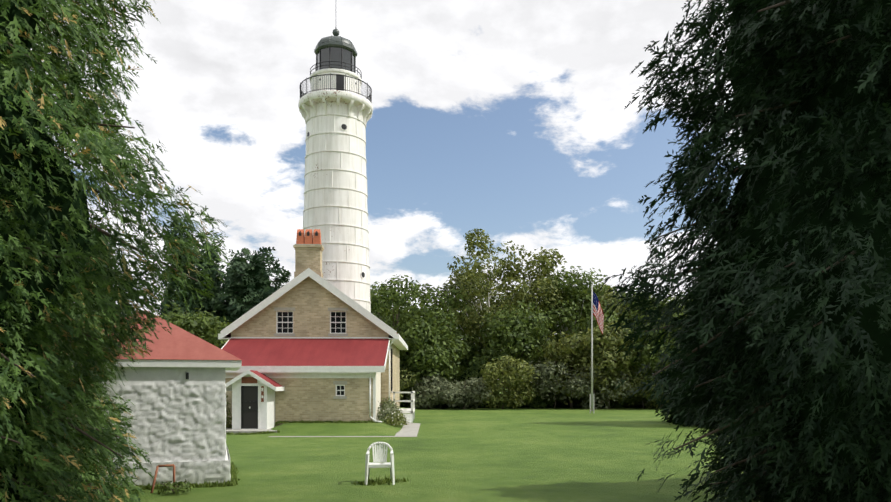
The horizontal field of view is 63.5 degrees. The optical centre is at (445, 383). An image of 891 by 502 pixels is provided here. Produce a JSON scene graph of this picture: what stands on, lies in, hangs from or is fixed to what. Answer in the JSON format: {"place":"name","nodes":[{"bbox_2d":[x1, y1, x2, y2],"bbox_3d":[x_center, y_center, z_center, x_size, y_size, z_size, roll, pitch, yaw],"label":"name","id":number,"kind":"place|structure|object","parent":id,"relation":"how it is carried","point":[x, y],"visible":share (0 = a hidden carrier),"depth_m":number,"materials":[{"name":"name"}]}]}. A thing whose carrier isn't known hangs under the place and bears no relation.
{"place":"outdoors","nodes":[
{"label":"outdoors","id":0,"kind":"place"},
{"bbox_2d":[158,479,192,494],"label":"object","id":1,"kind":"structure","parent":0,"point":[180,484],"depth_m":13.83,"materials":[{"name":"green plant"}]},
{"bbox_2d":[269,423,420,436],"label":"concrete path","id":2,"kind":"structure","parent":0,"point":[410,430],"depth_m":29.94,"materials":[{"name":"beige concrete"}]},
{"bbox_2d":[30,0,746,314],"label":"sky","id":3,"kind":"structure","parent":0,"point":[509,120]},
{"bbox_2d":[86,388,765,501],"bbox_3d":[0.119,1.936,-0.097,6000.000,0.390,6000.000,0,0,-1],"label":"lawn","id":4,"kind":"structure","parent":0,"point":[523,455],"depth_m":19.95,"materials":[{"name":"green plant"}]},
{"bbox_2d":[19,258,151,501],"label":"cedar tree","id":5,"kind":"object","parent":4,"relation":"on","point":[118,495],"visible":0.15,"depth_m":11.19,"materials":[{"name":"green plant"}]},
{"bbox_2d":[31,0,142,488],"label":"cedar tree","id":6,"kind":"object","parent":4,"relation":"on","point":[95,318],"visible":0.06,"depth_m":13.83,"materials":[{"name":"green plant"}]},
{"bbox_2d":[84,223,134,316],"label":"conifer tree","id":7,"kind":"object","parent":4,"relation":"on","point":[109,246],"depth_m":57.22,"materials":[{"name":"green plant"}]},
{"bbox_2d":[0,0,229,501],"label":"cedar tree","id":8,"kind":"object","parent":4,"relation":"on","point":[47,246],"visible":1,"depth_m":7.64,"materials":[{"name":"green plant"}]},
{"bbox_2d":[102,480,142,495],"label":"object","id":9,"kind":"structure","parent":4,"relation":"on","point":[130,487],"depth_m":13.71,"materials":[{"name":"green plant"}]},
{"bbox_2d":[70,310,241,492],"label":"oil house","id":10,"kind":"structure","parent":4,"relation":"on","point":[174,389],"depth_m":14.86,"materials":[{"name":"white stone"}]},
{"bbox_2d":[157,214,199,321],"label":"spruce tree","id":11,"kind":"object","parent":4,"relation":"on","point":[181,299],"visible":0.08,"depth_m":58.86,"materials":[{"name":"green plant"}]},
{"bbox_2d":[158,303,231,348],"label":"tree","id":12,"kind":"object","parent":4,"relation":"on","point":[207,331],"visible":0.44,"depth_m":44.21,"materials":[{"name":"green plant"}]},
{"bbox_2d":[185,237,227,325],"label":"conifer tree","id":13,"kind":"object","parent":4,"relation":"on","point":[208,304],"visible":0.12,"depth_m":59.39,"materials":[{"name":"green plant"}]},
{"bbox_2d":[226,395,231,427],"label":"shrub by porch","id":14,"kind":"object","parent":4,"relation":"on","point":[228,425],"visible":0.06,"depth_m":32.09,"materials":[{"name":"green plant"}]},
{"bbox_2d":[221,249,245,316],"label":"conifer tree","id":15,"kind":"object","parent":4,"relation":"on","point":[232,263],"visible":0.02,"depth_m":61.17,"materials":[{"name":"green plant"}]},
{"bbox_2d":[79,419,408,489],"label":"grass tufts","id":16,"kind":"object","parent":4,"relation":"on","point":[233,480],"visible":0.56,"depth_m":15.48,"materials":[{"name":"green plant"}]},
{"bbox_2d":[212,247,290,341],"bbox_3d":[-15.692,-4.666,59.707,9.151,13.443,7.936,0,0,-1],"label":"pine tree","id":17,"kind":"object","parent":4,"relation":"on","point":[254,281],"visible":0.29,"depth_m":58.57,"materials":[{"name":"green plant"}]},
{"bbox_2d":[218,229,407,433],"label":"keepers house","id":18,"kind":"structure","parent":4,"relation":"on","point":[308,342],"depth_m":34.60,"materials":[{"name":"beige brick"}]},
{"bbox_2d":[298,27,372,312],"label":"lighthouse tower","id":19,"kind":"structure","parent":4,"relation":"on","point":[335,108],"depth_m":48.52,"materials":[{"name":"paint"}]},
{"bbox_2d":[365,442,394,484],"bbox_3d":[-1.404,1.701,15.407,0.634,0.866,0.607,0,0,-5],"label":"garden chair","id":20,"kind":"object","parent":4,"relation":"on","point":[380,455],"visible":0.96,"depth_m":15.57,"materials":[{"name":"white plastic"}]},
{"bbox_2d":[370,293,395,327],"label":"tree","id":21,"kind":"object","parent":4,"relation":"on","point":[387,321],"visible":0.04,"depth_m":68.81,"materials":[{"name":"green plant"}]},
{"bbox_2d":[380,397,396,413],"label":"flower bed plant","id":22,"kind":"object","parent":4,"relation":"on","point":[382,401],"visible":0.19,"depth_m":36.13,"materials":[{"name":"green plant"}]},
{"bbox_2d":[376,400,401,419],"bbox_3d":[-2.707,1.252,34.435,1.377,1.069,2.734,0,0,-1],"label":"flower bed plant","id":23,"kind":"object","parent":4,"relation":"on","point":[386,408],"visible":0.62,"depth_m":34.01,"materials":[{"name":"green plant"}]},
{"bbox_2d":[370,282,409,312],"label":"tree","id":24,"kind":"object","parent":4,"relation":"on","point":[379,287],"depth_m":81.17,"materials":[{"name":"green plant"}]},
{"bbox_2d":[383,410,408,425],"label":"flower bed plant","id":25,"kind":"object","parent":4,"relation":"on","point":[397,419],"visible":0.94,"depth_m":32.73,"materials":[{"name":"green plant"}]},
{"bbox_2d":[393,391,414,422],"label":"side deck","id":26,"kind":"structure","parent":4,"relation":"on","point":[411,416],"depth_m":37.48,"materials":[{"name":"white paint"}]},
{"bbox_2d":[400,369,415,402],"bbox_3d":[-4.987,0.002,57.919,5.297,4.574,5.259,0,0,-1],"label":"hedge shrub","id":27,"kind":"object","parent":4,"relation":"on","point":[405,383],"visible":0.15,"depth_m":57.11,"materials":[{"name":"green plant"}]},
{"bbox_2d":[370,274,446,379],"bbox_3d":[-4.369,-3.529,61.919,9.333,11.155,8.699,0,0,-1],"label":"tree","id":28,"kind":"object","parent":4,"relation":"on","point":[401,302],"visible":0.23,"depth_m":59.79,"materials":[{"name":"green plant"}]},
{"bbox_2d":[405,374,452,408],"bbox_3d":[-1.200,0.776,57.386,4.288,3.146,4.055,0,0,-1],"label":"hedge shrub","id":29,"kind":"object","parent":4,"relation":"on","point":[424,399],"visible":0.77,"depth_m":56.87,"materials":[{"name":"green plant"}]},
{"bbox_2d":[390,310,469,395],"bbox_3d":[-1.646,-2.086,60.336,6.906,8.285,7.525,0,0,-30],"label":"tree","id":30,"kind":"object","parent":4,"relation":"on","point":[436,352],"visible":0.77,"depth_m":58.47,"materials":[{"name":"green plant"}]},
{"bbox_2d":[392,283,488,372],"bbox_3d":[-0.060,-3.765,65.778,9.048,11.673,9.573,0,0,43],"label":"tree","id":31,"kind":"object","parent":4,"relation":"on","point":[460,335],"visible":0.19,"depth_m":63.78,"materials":[{"name":"green plant"}]},
{"bbox_2d":[431,377,491,408],"bbox_3d":[1.236,0.877,57.176,4.801,2.941,4.464,0,0,-1],"label":"hedge shrub","id":32,"kind":"object","parent":4,"relation":"on","point":[460,396],"visible":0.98,"depth_m":56.32,"materials":[{"name":"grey plant"}]},
{"bbox_2d":[427,294,501,339],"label":"tree","id":33,"kind":"object","parent":4,"relation":"on","point":[467,308],"visible":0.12,"depth_m":75.50,"materials":[{"name":"green plant"}]},
{"bbox_2d":[433,229,539,363],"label":"tree","id":34,"kind":"object","parent":4,"relation":"on","point":[471,285],"visible":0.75,"depth_m":65.31,"materials":[{"name":"green plant"}]},
{"bbox_2d":[463,285,538,393],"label":"tree","id":35,"kind":"object","parent":4,"relation":"on","point":[507,299],"depth_m":77.35,"materials":[{"name":"green plant"}]},
{"bbox_2d":[477,354,539,408],"bbox_3d":[4.909,0.011,56.934,4.728,4.670,5.733,0,0,22],"label":"hedge shrub","id":36,"kind":"object","parent":4,"relation":"on","point":[513,377],"visible":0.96,"depth_m":56.13,"materials":[{"name":"green plant"}]},
{"bbox_2d":[472,300,553,388],"bbox_3d":[5.793,-2.518,61.690,7.306,9.134,8.183,0,0,-1],"label":"tree","id":37,"kind":"object","parent":4,"relation":"on","point":[519,335],"visible":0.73,"depth_m":59.64,"materials":[{"name":"green plant"}]},
{"bbox_2d":[477,247,583,381],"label":"tree","id":38,"kind":"object","parent":4,"relation":"on","point":[542,291],"visible":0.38,"depth_m":66.21,"materials":[{"name":"green plant"}]},
{"bbox_2d":[400,357,664,407],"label":"understory shrubs","id":39,"kind":"object","parent":4,"relation":"on","point":[473,370],"visible":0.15,"depth_m":60.06,"materials":[{"name":"green plant"}]},
{"bbox_2d":[528,357,580,408],"bbox_3d":[8.773,-0.153,58.675,4.595,4.990,4.491,0,0,-42],"label":"hedge shrub","id":40,"kind":"object","parent":4,"relation":"on","point":[544,373],"visible":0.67,"depth_m":57.70,"materials":[{"name":"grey plant"}]},
{"bbox_2d":[532,273,578,368],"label":"tree","id":41,"kind":"object","parent":4,"relation":"on","point":[561,328],"depth_m":76.04,"materials":[{"name":"green plant"}]},
{"bbox_2d":[535,331,601,407],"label":"tree","id":42,"kind":"object","parent":4,"relation":"on","point":[564,351],"visible":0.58,"depth_m":58.45,"materials":[{"name":"green plant"}]},
{"bbox_2d":[525,266,617,360],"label":"tree","id":43,"kind":"object","parent":4,"relation":"on","point":[571,288],"visible":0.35,"depth_m":65.03,"materials":[{"name":"green plant"}]},
{"bbox_2d":[590,284,593,412],"bbox_3d":[10.046,-2.299,49.343,0.360,9.060,0.150,0,0,-1],"label":"flagpole","id":44,"kind":"object","parent":4,"relation":"on","point":[591,401],"visible":0.98,"depth_m":49.30,"materials":[{"name":"white metal"}]},
{"bbox_2d":[593,292,603,333],"bbox_3d":[10.477,-4.837,49.267,0.787,2.963,0.270,0,0,21],"label":"flag","id":45,"kind":"object","parent":44,"relation":"attached to","point":[597,310],"visible":1,"depth_m":49.27,"materials":[{"name":"fabric"}]},
{"bbox_2d":[557,285,637,367],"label":"tree","id":46,"kind":"object","parent":4,"relation":"on","point":[605,297],"visible":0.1,"depth_m":66.83,"materials":[{"name":"green plant"}]},
{"bbox_2d":[564,364,632,408],"bbox_3d":[12.154,0.396,57.587,5.591,3.894,5.129,0,0,-1],"label":"hedge shrub","id":47,"kind":"object","parent":4,"relation":"on","point":[578,390],"visible":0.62,"depth_m":56.93,"materials":[{"name":"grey plant"}]},
{"bbox_2d":[566,311,644,377],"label":"tree","id":48,"kind":"object","parent":4,"relation":"on","point":[585,325],"visible":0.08,"depth_m":61.39,"materials":[{"name":"green plant"}]},
{"bbox_2d":[573,321,645,408],"bbox_3d":[13.285,-1.554,58.666,6.055,7.216,6.682,0,0,-1],"label":"tree","id":49,"kind":"object","parent":4,"relation":"on","point":[606,346],"visible":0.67,"depth_m":56.93,"materials":[{"name":"green plant"}]},
{"bbox_2d":[600,283,637,308],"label":"tree","id":50,"kind":"object","parent":4,"relation":"on","point":[618,293],"visible":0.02,"depth_m":78.90,"materials":[{"name":"green plant"}]},
{"bbox_2d":[606,377,670,408],"bbox_3d":[15.806,0.855,57.822,5.743,2.994,5.172,0,0,-1],"label":"hedge shrub","id":51,"kind":"object","parent":4,"relation":"on","point":[638,396],"visible":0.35,"depth_m":57.38,"materials":[{"name":"green plant"}]},
{"bbox_2d":[614,296,677,312],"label":"tree","id":52,"kind":"object","parent":4,"relation":"on","point":[660,301],"visible":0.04,"depth_m":77.37,"materials":[{"name":"green plant"}]},
{"bbox_2d":[615,292,678,379],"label":"tree","id":53,"kind":"object","parent":4,"relation":"on","point":[631,312],"visible":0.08,"depth_m":65.83,"materials":[{"name":"green plant"}]},
{"bbox_2d":[617,304,689,407],"bbox_3d":[17.446,-2.175,57.959,7.104,8.452,6.870,0,0,42],"label":"tree","id":54,"kind":"object","parent":4,"relation":"on","point":[652,360],"visible":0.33,"depth_m":56.96,"materials":[{"name":"green plant"}]},
{"bbox_2d":[665,292,692,310],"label":"tree","id":55,"kind":"object","parent":4,"relation":"on","point":[678,299],"depth_m":77.67,"materials":[{"name":"green plant"}]},
{"bbox_2d":[655,221,754,427],"bbox_3d":[14.301,-3.038,36.284,7.622,11.851,7.526,0,0,-1],"label":"cedar tree","id":56,"kind":"object","parent":4,"relation":"on","point":[673,418],"visible":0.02,"depth_m":35.99,"materials":[{"name":"green plant"}]},
{"bbox_2d":[705,401,770,492],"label":"cedar tree","id":57,"kind":"object","parent":4,"relation":"on","point":[733,459],"depth_m":14.41,"materials":[{"name":"green plant"}]},
{"bbox_2d":[599,0,890,501],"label":"cedar tree","id":58,"kind":"object","parent":4,"relation":"on","point":[793,335],"visible":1,"depth_m":6.33,"materials":[{"name":"green plant"}]}
]}

